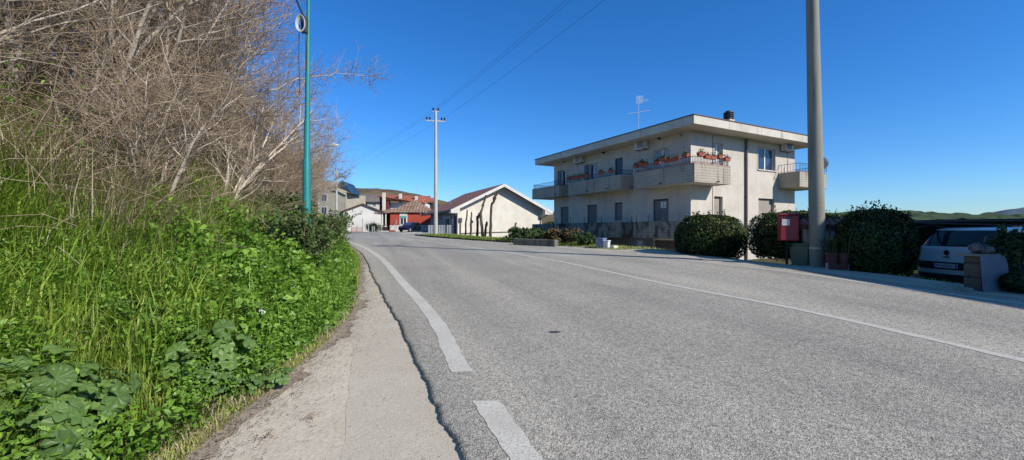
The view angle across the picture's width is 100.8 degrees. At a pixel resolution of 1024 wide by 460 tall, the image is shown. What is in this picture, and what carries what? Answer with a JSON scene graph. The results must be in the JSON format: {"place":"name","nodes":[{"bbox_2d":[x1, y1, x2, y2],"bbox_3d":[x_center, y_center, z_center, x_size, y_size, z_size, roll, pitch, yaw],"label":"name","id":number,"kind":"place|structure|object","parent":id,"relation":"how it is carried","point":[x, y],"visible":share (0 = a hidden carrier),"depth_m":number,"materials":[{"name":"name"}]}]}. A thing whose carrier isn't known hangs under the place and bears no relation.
{"place":"outdoors","nodes":[
{"label":"outdoors","id":0,"kind":"place"},
{"bbox_2d":[160,250,370,459],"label":"dirt","id":1,"kind":"structure","parent":0,"point":[242,417],"depth_m":3.84,"materials":[{"name":"soil"}]},
{"bbox_2d":[196,367,265,394],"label":"mallow plant","id":2,"kind":"object","parent":1,"relation":"on","point":[240,379],"visible":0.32,"depth_m":3.84,"materials":[{"name":"green plant"}]},
{"bbox_2d":[239,362,292,390],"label":"mallow plant","id":3,"kind":"object","parent":1,"relation":"on","point":[281,378],"visible":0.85,"depth_m":4.06,"materials":[{"name":"green plant"}]},
{"bbox_2d":[158,256,441,459],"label":"leaf litter","id":4,"kind":"object","parent":1,"relation":"on","point":[294,384],"visible":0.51,"depth_m":3.94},
{"bbox_2d":[204,313,355,459],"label":"path","id":5,"kind":"structure","parent":0,"point":[328,431],"depth_m":3.45,"materials":[{"name":"concrete"}]},
{"bbox_2d":[364,222,387,231],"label":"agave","id":6,"kind":"object","parent":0,"point":[375,225],"visible":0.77,"depth_m":50.65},
{"bbox_2d":[340,246,461,459],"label":"pavement","id":7,"kind":"structure","parent":0,"point":[382,402],"depth_m":3.78,"materials":[{"name":"concrete"}]},
{"bbox_2d":[311,188,553,223],"bbox_3d":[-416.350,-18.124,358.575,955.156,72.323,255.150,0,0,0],"label":"hills","id":8,"kind":"structure","parent":0,"point":[548,218],"depth_m":392.48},
{"bbox_2d":[0,232,917,459],"bbox_3d":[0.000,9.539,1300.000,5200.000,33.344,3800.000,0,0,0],"label":"ground","id":9,"kind":"structure","parent":0,"point":[778,261],"depth_m":3.43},
{"bbox_2d":[0,26,70,140],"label":"bare tree","id":10,"kind":"object","parent":9,"relation":"on","point":[18,82],"visible":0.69,"depth_m":4.99,"materials":[{"name":"brown plant"}]},
{"bbox_2d":[0,0,81,86],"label":"bare tree","id":11,"kind":"object","parent":9,"relation":"on","point":[42,44],"visible":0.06,"depth_m":9.43,"materials":[{"name":"brown plant"}]},
{"bbox_2d":[0,0,97,77],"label":"bare tree","id":12,"kind":"object","parent":9,"relation":"on","point":[51,29],"visible":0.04,"depth_m":9.27,"materials":[{"name":"brown plant"}]},
{"bbox_2d":[8,435,90,459],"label":"mallow plant","id":13,"kind":"object","parent":9,"relation":"on","point":[79,453],"visible":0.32,"depth_m":2.45,"materials":[{"name":"green plant"}]},
{"bbox_2d":[0,397,99,459],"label":"mallow plant","id":14,"kind":"object","parent":9,"relation":"on","point":[53,405],"visible":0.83,"depth_m":2.50,"materials":[{"name":"green plant"}]},
{"bbox_2d":[0,343,105,418],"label":"mallow plant","id":15,"kind":"object","parent":9,"relation":"on","point":[65,376],"visible":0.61,"depth_m":2.67,"materials":[{"name":"green plant"}]},
{"bbox_2d":[0,0,114,117],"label":"bare tree","id":16,"kind":"object","parent":9,"relation":"on","point":[19,42],"visible":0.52,"depth_m":6.31,"materials":[{"name":"brown plant"}]},
{"bbox_2d":[9,371,130,436],"bbox_3d":[-2.930,1.124,2.768,0.714,0.351,0.612,0,0,24],"label":"mallow plant","id":17,"kind":"object","parent":9,"relation":"on","point":[113,404],"visible":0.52,"depth_m":2.73,"materials":[{"name":"green plant"}]},
{"bbox_2d":[0,4,195,168],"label":"bare tree","id":18,"kind":"object","parent":9,"relation":"on","point":[71,79],"visible":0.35,"depth_m":6.53,"materials":[{"name":"brown plant"}]},
{"bbox_2d":[0,0,208,118],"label":"bare tree","id":19,"kind":"object","parent":9,"relation":"on","point":[23,24],"visible":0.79,"depth_m":5.86,"materials":[{"name":"brown plant"}]},
{"bbox_2d":[77,366,141,403],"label":"mallow plant","id":20,"kind":"object","parent":9,"relation":"on","point":[134,384],"visible":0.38,"depth_m":3.06,"materials":[{"name":"green plant"}]},
{"bbox_2d":[5,12,236,159],"bbox_3d":[-7.916,-2.824,9.113,3.263,3.616,3.920,0,0,26],"label":"bare tree","id":21,"kind":"object","parent":9,"relation":"on","point":[50,71],"visible":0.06,"depth_m":8.26,"materials":[{"name":"brown plant"}]},
{"bbox_2d":[75,296,167,337],"bbox_3d":[-3.517,0.792,3.809,0.656,0.392,0.665,0,0,-44],"label":"mallow plant","id":22,"kind":"object","parent":9,"relation":"on","point":[149,315],"visible":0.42,"depth_m":3.71,"materials":[{"name":"green plant"}]},
{"bbox_2d":[15,0,237,94],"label":"bare tree","id":23,"kind":"object","parent":9,"relation":"on","point":[105,23],"visible":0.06,"depth_m":9.35,"materials":[{"name":"brown plant"}]},
{"bbox_2d":[11,0,248,86],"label":"bare tree","id":24,"kind":"object","parent":9,"relation":"on","point":[92,26],"visible":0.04,"depth_m":9.67,"materials":[{"name":"brown plant"}]},
{"bbox_2d":[0,0,273,152],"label":"bare tree","id":25,"kind":"object","parent":9,"relation":"on","point":[136,36],"visible":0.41,"depth_m":7.22,"materials":[{"name":"brown plant"}]},
{"bbox_2d":[1,4,282,210],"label":"bare tree","id":26,"kind":"object","parent":9,"relation":"on","point":[146,107],"visible":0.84,"depth_m":6.09,"materials":[{"name":"brown plant"}]},
{"bbox_2d":[0,3,284,204],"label":"bramble leaves","id":27,"kind":"object","parent":9,"relation":"on","point":[35,112],"visible":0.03,"depth_m":5.75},
{"bbox_2d":[13,0,282,113],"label":"bare tree","id":28,"kind":"object","parent":9,"relation":"on","point":[149,21],"visible":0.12,"depth_m":8.68,"materials":[{"name":"brown plant"}]},
{"bbox_2d":[0,0,329,266],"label":"bare tree","id":29,"kind":"object","parent":9,"relation":"on","point":[100,171],"visible":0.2,"depth_m":5.56,"materials":[{"name":"plant"}]},
{"bbox_2d":[60,36,272,164],"bbox_3d":[-6.843,-2.343,8.443,3.050,3.037,2.960,0,0,29],"label":"bare tree","id":30,"kind":"object","parent":9,"relation":"on","point":[213,100],"visible":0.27,"depth_m":8.56,"materials":[{"name":"brown plant"}]},
{"bbox_2d":[59,0,290,111],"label":"bare tree","id":31,"kind":"object","parent":9,"relation":"on","point":[219,37],"visible":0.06,"depth_m":11.29,"materials":[{"name":"brown plant"}]},
{"bbox_2d":[48,0,306,136],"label":"bare tree","id":32,"kind":"object","parent":9,"relation":"on","point":[166,4],"visible":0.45,"depth_m":8.16,"materials":[{"name":"brown plant"}]},
{"bbox_2d":[140,328,214,377],"bbox_3d":[-3.045,1.075,3.756,0.646,0.352,0.696,0,22,38],"label":"mallow plant","id":33,"kind":"object","parent":9,"relation":"on","point":[179,346],"visible":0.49,"depth_m":3.64,"materials":[{"name":"green plant"}]},
{"bbox_2d":[0,133,359,459],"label":"weeds","id":34,"kind":"object","parent":9,"relation":"on","point":[305,305],"visible":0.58,"depth_m":4.59,"materials":[{"name":"green plant"}]},
{"bbox_2d":[0,45,359,459],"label":"dry grass","id":35,"kind":"structure","parent":9,"relation":"on","point":[92,191],"depth_m":4.92,"materials":[{"name":"plant"}]},
{"bbox_2d":[0,51,361,459],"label":"grass","id":36,"kind":"structure","parent":9,"relation":"on","point":[65,321],"depth_m":3.87,"materials":[{"name":"plant"}]},
{"bbox_2d":[64,0,300,177],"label":"bare tree","id":37,"kind":"object","parent":9,"relation":"on","point":[236,23],"visible":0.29,"depth_m":8.77,"materials":[{"name":"brown plant"}]},
{"bbox_2d":[78,0,305,130],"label":"bare tree","id":38,"kind":"object","parent":9,"relation":"on","point":[221,36],"visible":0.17,"depth_m":10.51,"materials":[{"name":"brown plant"}]},
{"bbox_2d":[162,319,257,383],"bbox_3d":[-2.770,1.161,4.028,0.910,0.487,0.918,25,0,0],"label":"mallow plant","id":39,"kind":"object","parent":9,"relation":"on","point":[222,348],"visible":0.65,"depth_m":3.88,"materials":[{"name":"green plant"}]},
{"bbox_2d":[119,0,311,115],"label":"bare tree","id":40,"kind":"object","parent":9,"relation":"on","point":[195,3],"visible":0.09,"depth_m":11.39,"materials":[{"name":"brown plant"}]},
{"bbox_2d":[158,0,296,131],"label":"bare tree","id":41,"kind":"object","parent":9,"relation":"on","point":[245,35],"visible":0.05,"depth_m":12.69,"materials":[{"name":"brown plant"}]},
{"bbox_2d":[171,82,286,196],"bbox_3d":[-8.132,-2.579,11.484,3.464,3.833,4.171,0,0,-11],"label":"bare tree","id":42,"kind":"object","parent":9,"relation":"on","point":[222,160],"visible":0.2,"depth_m":11.26,"materials":[{"name":"brown plant"}]},
{"bbox_2d":[186,0,312,157],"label":"bare tree","id":43,"kind":"object","parent":9,"relation":"on","point":[253,70],"visible":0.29,"depth_m":11.56,"materials":[{"name":"brown plant"}]},
{"bbox_2d":[170,66,348,213],"bbox_3d":[-6.067,-2.209,10.142,3.311,4.155,4.062,0,0,35],"label":"bare tree","id":44,"kind":"object","parent":9,"relation":"on","point":[273,153],"visible":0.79,"depth_m":9.95,"materials":[{"name":"brown plant"}]},
{"bbox_2d":[205,28,322,179],"bbox_3d":[-8.248,-3.659,13.963,3.568,5.742,3.876,-2,-3,11],"label":"bare tree","id":45,"kind":"object","parent":9,"relation":"on","point":[275,104],"visible":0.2,"depth_m":14.06,"materials":[{"name":"brown plant"}]},
{"bbox_2d":[230,124,315,192],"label":"bare tree","id":46,"kind":"object","parent":9,"relation":"on","point":[281,161],"visible":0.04,"depth_m":15.23,"materials":[{"name":"brown plant"}]},
{"bbox_2d":[203,38,343,186],"bbox_3d":[-7.633,-3.611,12.782,4.479,5.174,3.880,0,0,31],"label":"bare tree","id":47,"kind":"object","parent":9,"relation":"on","point":[294,82],"visible":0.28,"depth_m":12.74,"materials":[{"name":"brown plant"}]},
{"bbox_2d":[241,112,326,197],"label":"bare tree","id":48,"kind":"object","parent":9,"relation":"on","point":[278,174],"visible":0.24,"depth_m":14.59,"materials":[{"name":"brown plant"}]},
{"bbox_2d":[255,188,316,213],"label":"green shrub","id":49,"kind":"object","parent":9,"relation":"on","point":[293,200],"visible":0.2,"depth_m":12.45,"materials":[{"name":"green plant"}]},
{"bbox_2d":[240,200,349,263],"bbox_3d":[-3.936,0.187,7.967,1.636,1.548,1.768,0,0,0],"label":"green shrub","id":50,"kind":"object","parent":9,"relation":"on","point":[308,237],"visible":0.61,"depth_m":7.64,"materials":[{"name":"green plant"}]},
{"bbox_2d":[188,40,401,166],"bbox_3d":[-5.236,-2.843,9.993,5.102,3.475,1.108,0,0,-10],"label":"bare tree","id":51,"kind":"object","parent":9,"relation":"on","point":[320,79],"visible":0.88,"depth_m":10.12,"materials":[{"name":"brown plant"}]},
{"bbox_2d":[295,0,310,224],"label":"teal pole","id":52,"kind":"object","parent":9,"relation":"on","point":[306,174],"visible":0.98,"depth_m":8.55,"materials":[{"name":"metal"}]},
{"bbox_2d":[254,79,358,199],"bbox_3d":[-7.991,-3.049,15.506,4.498,4.869,3.915,0,0,25],"label":"bare tree","id":53,"kind":"object","parent":9,"relation":"on","point":[302,156],"visible":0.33,"depth_m":15.58,"materials":[{"name":"brown plant"}]},
{"bbox_2d":[280,143,335,196],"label":"bare tree","id":54,"kind":"object","parent":9,"relation":"on","point":[311,176],"visible":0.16,"depth_m":17.40,"materials":[{"name":"brown plant"}]},
{"bbox_2d":[294,130,343,213],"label":"bare tree","id":55,"kind":"object","parent":9,"relation":"on","point":[325,167],"visible":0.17,"depth_m":20.83,"materials":[{"name":"brown plant"}]},
{"bbox_2d":[286,108,352,202],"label":"bare tree","id":56,"kind":"object","parent":9,"relation":"on","point":[320,161],"visible":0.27,"depth_m":19.07,"materials":[{"name":"brown plant"}]},
{"bbox_2d":[294,142,359,207],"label":"bare tree","id":57,"kind":"object","parent":9,"relation":"on","point":[338,177],"visible":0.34,"depth_m":23.57,"materials":[{"name":"brown plant"}]},
{"bbox_2d":[311,209,351,238],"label":"green shrub","id":58,"kind":"object","parent":9,"relation":"on","point":[337,227],"visible":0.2,"depth_m":13.64,"materials":[{"name":"green plant"}]},
{"bbox_2d":[312,164,352,211],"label":"bare tree","id":59,"kind":"object","parent":9,"relation":"on","point":[330,186],"visible":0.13,"depth_m":26.46,"materials":[{"name":"brown plant"}]},
{"bbox_2d":[313,209,361,233],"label":"green shrub","id":60,"kind":"object","parent":9,"relation":"on","point":[345,222],"visible":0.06,"depth_m":17.52,"materials":[{"name":"green plant"}]},
{"bbox_2d":[319,181,365,220],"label":"cream building","id":61,"kind":"structure","parent":9,"relation":"on","point":[350,200],"depth_m":70.92,"materials":[{"name":"paint"}]},
{"bbox_2d":[341,203,384,231],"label":"white garage","id":62,"kind":"structure","parent":9,"relation":"on","point":[367,215],"depth_m":56.14,"materials":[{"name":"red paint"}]},
{"bbox_2d":[360,194,386,209],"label":"pale house","id":63,"kind":"structure","parent":9,"relation":"on","point":[373,200],"depth_m":82.49,"materials":[{"name":"paint"}]},
{"bbox_2d":[374,200,431,231],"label":"red house","id":64,"kind":"structure","parent":9,"relation":"on","point":[394,219],"depth_m":58.25,"materials":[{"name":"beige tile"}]},
{"bbox_2d":[377,190,430,210],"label":"red roofed house","id":65,"kind":"structure","parent":9,"relation":"on","point":[386,203],"depth_m":76.00,"materials":[{"name":"tile"}]},
{"bbox_2d":[398,222,420,231],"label":"dark car","id":66,"kind":"object","parent":9,"relation":"on","point":[409,226],"visible":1,"depth_m":53.38,"materials":[{"name":"blue paint"}]},
{"bbox_2d":[426,108,445,234],"bbox_3d":[-6.123,-4.624,34.000,1.554,10.364,0.344,0,0,-16],"label":"utility pole","id":67,"kind":"object","parent":9,"relation":"on","point":[435,120],"visible":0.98,"depth_m":33.89,"materials":[{"name":"concrete"}]},
{"bbox_2d":[428,224,453,234],"bbox_3d":[-6.056,0.062,35.996,2.531,1.080,0.100,0,0,24],"label":"panel fence","id":68,"kind":"object","parent":9,"relation":"on","point":[445,229],"visible":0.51,"depth_m":35.89,"materials":[{"name":"metal"}]},
{"bbox_2d":[415,234,512,242],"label":"kerb","id":69,"kind":"structure","parent":9,"relation":"on","point":[462,238],"depth_m":27.25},
{"bbox_2d":[478,195,486,235],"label":"pruned tree","id":70,"kind":"object","parent":9,"relation":"on","point":[481,221],"visible":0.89,"depth_m":32.42,"materials":[{"name":"brown plant"}]},
{"bbox_2d":[421,184,553,236],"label":"gabled house","id":71,"kind":"structure","parent":9,"relation":"on","point":[511,207],"depth_m":45.75,"materials":[{"name":"paint"}]},
{"bbox_2d":[489,192,497,236],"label":"pruned tree","id":72,"kind":"object","parent":9,"relation":"on","point":[490,219],"visible":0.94,"depth_m":31.93,"materials":[{"name":"brown plant"}]},
{"bbox_2d":[503,226,544,238],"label":"juniper","id":73,"kind":"object","parent":9,"relation":"on","point":[517,232],"visible":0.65,"depth_m":23.81,"materials":[{"name":"green plant"}]},
{"bbox_2d":[520,230,553,239],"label":"juniper","id":74,"kind":"object","parent":9,"relation":"on","point":[532,234],"visible":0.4,"depth_m":22.27,"materials":[{"name":"green plant"}]},
{"bbox_2d":[532,96,828,259],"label":"apartment house","id":75,"kind":"structure","parent":9,"relation":"on","point":[626,203],"depth_m":25.11,"materials":[{"name":"grey paint"}]},
{"bbox_2d":[588,162,597,178],"bbox_3d":[5.759,-3.650,29.760,0.210,2.140,1.081,0,0,-28],"label":"window","id":76,"kind":"structure","parent":75,"relation":"in","point":[594,167],"depth_m":29.76,"materials":[{"name":"clear glass"}]},
{"bbox_2d":[616,158,622,174],"bbox_3d":[6.982,-3.615,27.444,0.090,2.064,0.719,0,0,-28],"label":"door","id":77,"kind":"structure","parent":75,"relation":"in","point":[619,162],"depth_m":27.46,"materials":[{"name":"paint"}]},
{"bbox_2d":[653,146,669,168],"bbox_3d":[8.631,-3.650,24.328,0.210,2.140,1.240,0,0,-28],"label":"window","id":78,"kind":"structure","parent":75,"relation":"in","point":[661,152],"depth_m":24.36,"materials":[{"name":"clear glass"}]},
{"bbox_2d":[655,240,675,249],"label":"wall","id":79,"kind":"structure","parent":75,"relation":"in","point":[666,244],"depth_m":24.26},
{"bbox_2d":[713,141,723,164],"bbox_3d":[11.450,-4.230,23.596,0.863,1.346,0.260,0,0,-28],"label":"window","id":80,"kind":"structure","parent":75,"relation":"in","point":[716,147],"depth_m":23.65,"materials":[{"name":"clear glass"}]},
{"bbox_2d":[757,145,776,171],"bbox_3d":[15.382,-4.296,25.677,1.878,1.485,0.260,0,0,-28],"label":"window","id":81,"kind":"structure","parent":75,"relation":"in","point":[764,156],"depth_m":25.75,"materials":[{"name":"blue glass"}]},
{"bbox_2d":[418,233,959,283],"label":"verge grass","id":82,"kind":"structure","parent":9,"relation":"on","point":[494,238],"depth_m":20.81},
{"bbox_2d":[673,209,747,258],"bbox_3d":[7.261,0.178,15.596,2.385,1.854,2.420,0,0,0],"label":"round bush","id":83,"kind":"object","parent":9,"relation":"on","point":[724,235],"visible":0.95,"depth_m":14.75,"materials":[{"name":"green plant"}]},
{"bbox_2d":[777,213,799,263],"bbox_3d":[7.820,0.310,11.996,0.496,1.595,0.363,0,0,19],"label":"mailbox","id":84,"kind":"object","parent":9,"relation":"on","point":[787,227],"visible":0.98,"depth_m":11.87,"materials":[{"name":"red metal"}]},
{"bbox_2d":[1,0,1023,214],"label":"sky","id":85,"kind":"structure","parent":0,"point":[923,100],"materials":[{"name":"blue"}]},
{"bbox_2d":[345,232,1023,459],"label":"road","id":86,"kind":"structure","parent":0,"point":[620,367],"depth_m":4.58,"materials":[{"name":"asphalt"}]},
{"bbox_2d":[347,241,472,371],"bbox_3d":[-11.632,0.947,25.605,3.938,1.010,47.998,0,0,-32],"label":"edge line","id":87,"kind":"object","parent":86,"relation":"on","point":[455,359],"visible":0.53,"depth_m":6.10,"materials":[{"name":"paint"}]},
{"bbox_2d":[473,400,542,459],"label":"edge line","id":88,"kind":"object","parent":86,"relation":"on","point":[507,431],"visible":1,"depth_m":3.12,"materials":[{"name":"paint"}]},
{"bbox_2d":[351,235,1023,361],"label":"line","id":89,"kind":"object","parent":86,"relation":"on","point":[942,341],"visible":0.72,"depth_m":6.07,"materials":[{"name":"paint"}]},
{"bbox_2d":[413,236,1023,303],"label":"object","id":90,"kind":"object","parent":86,"relation":"on","point":[809,274],"visible":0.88,"depth_m":9.14,"materials":[{"name":"paint"}]},
{"bbox_2d":[625,247,922,278],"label":"yard","id":91,"kind":"structure","parent":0,"point":[917,275],"depth_m":12.60,"materials":[{"name":"concrete"}]},
{"bbox_2d":[746,205,841,260],"bbox_3d":[8.901,0.050,13.304,2.796,1.810,2.011,0,0,-9],"label":"clipped hedge","id":92,"kind":"object","parent":91,"relation":"on","point":[763,240],"visible":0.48,"depth_m":12.92,"materials":[{"name":"green plant"}]},
{"bbox_2d":[788,243,808,265],"bbox_3d":[8.443,0.767,12.300,0.520,0.780,0.580,0,0,-29],"label":"wheelie bin","id":93,"kind":"object","parent":91,"relation":"on","point":[799,254],"visible":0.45,"depth_m":12.17,"materials":[{"name":"green plastic"}]},
{"bbox_2d":[799,218,843,268],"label":"garden wall","id":94,"kind":"structure","parent":91,"relation":"on","point":[830,223],"depth_m":12.01,"materials":[{"name":"grey paint"}]},
{"bbox_2d":[833,200,920,276],"bbox_3d":[9.213,0.202,10.745,1.597,1.978,1.491,0,0,0],"label":"dark hedge","id":95,"kind":"object","parent":91,"relation":"on","point":[885,241],"visible":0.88,"depth_m":10.22,"materials":[{"name":"green plant"}]},
{"bbox_2d":[904,218,1023,272],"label":"net shelter","id":96,"kind":"object","parent":91,"relation":"on","point":[927,228],"visible":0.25,"depth_m":11.40,"materials":[{"name":"fabric"}]},
{"bbox_2d":[917,227,1023,283],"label":"parked car","id":97,"kind":"object","parent":91,"relation":"on","point":[940,251],"visible":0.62,"depth_m":10.32,"materials":[{"name":"white paint"}]},
{"bbox_2d":[985,222,1023,271],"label":"leafy shrub","id":98,"kind":"object","parent":91,"relation":"on","point":[1009,246],"visible":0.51,"depth_m":8.22,"materials":[{"name":"green plant"}]},
{"bbox_2d":[553,209,1023,226],"bbox_3d":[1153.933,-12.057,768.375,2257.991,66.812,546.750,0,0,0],"label":"hills","id":99,"kind":"structure","parent":0,"point":[922,215],"depth_m":814.81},
{"bbox_2d":[558,245,1023,297],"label":"verge","id":100,"kind":"structure","parent":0,"point":[915,281],"depth_m":10.26,"materials":[{"name":"concrete"}]},
{"bbox_2d":[513,238,557,246],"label":"concrete block","id":101,"kind":"structure","parent":100,"relation":"on","point":[538,242],"depth_m":20.43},
{"bbox_2d":[542,227,582,242],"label":"juniper","id":102,"kind":"object","parent":100,"relation":"on","point":[564,235],"visible":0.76,"depth_m":21.16,"materials":[{"name":"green plant"}]},
{"bbox_2d":[569,232,595,245],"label":"juniper","id":103,"kind":"object","parent":100,"relation":"on","point":[579,238],"visible":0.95,"depth_m":19.87,"materials":[{"name":"green plant"}]},
{"bbox_2d":[813,234,844,269],"bbox_3d":[8.260,0.509,10.906,0.978,1.002,0.952,0,0,16],"label":"plant pot","id":104,"kind":"object","parent":100,"relation":"on","point":[832,257],"visible":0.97,"depth_m":10.80,"materials":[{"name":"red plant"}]},
{"bbox_2d":[829,227,852,269],"bbox_3d":[8.451,0.467,10.740,0.944,1.112,0.917,0,0,-37],"label":"plant pot","id":105,"kind":"object","parent":100,"relation":"on","point":[843,258],"visible":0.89,"depth_m":10.66,"materials":[{"name":"ceramic"}]},
{"bbox_2d":[958,253,1001,290],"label":"gate pillar","id":106,"kind":"structure","parent":100,"relation":"on","point":[972,272],"depth_m":7.85,"materials":[{"name":"stone"}]},
{"bbox_2d":[968,243,994,253],"bbox_3d":[8.784,0.345,7.916,0.571,0.217,0.215,0,0,-14],"label":"mottled stone","id":107,"kind":"object","parent":106,"relation":"on","point":[979,248],"visible":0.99,"depth_m":7.83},
{"bbox_2d":[980,256,1008,292],"bbox_3d":[8.802,0.809,7.720,0.699,0.693,0.089,0,0,-13],"label":"leaning panel","id":108,"kind":"object","parent":100,"relation":"on","point":[994,269],"visible":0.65,"depth_m":7.69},
{"bbox_2d":[998,270,1023,291],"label":"dark shrub","id":109,"kind":"object","parent":100,"relation":"on","point":[1013,281],"visible":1,"depth_m":7.47,"materials":[{"name":"green plant"}]},
{"bbox_2d":[993,207,1023,214],"bbox_3d":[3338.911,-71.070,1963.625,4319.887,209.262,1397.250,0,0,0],"label":"hills","id":110,"kind":"structure","parent":0,"point":[1014,211],"depth_m":2077.11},
{"bbox_3d":[8.380,1.084,11.600,0.840,0.170,0.840,0,0,0],"label":"pole plinth","id":111,"kind":"object","parent":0,"visible":0},
{"bbox_2d":[806,0,825,266],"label":"utility pole","id":112,"kind":"object","parent":111,"relation":"on","point":[816,212],"visible":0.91,"depth_m":11.47,"materials":[{"name":"concrete"}]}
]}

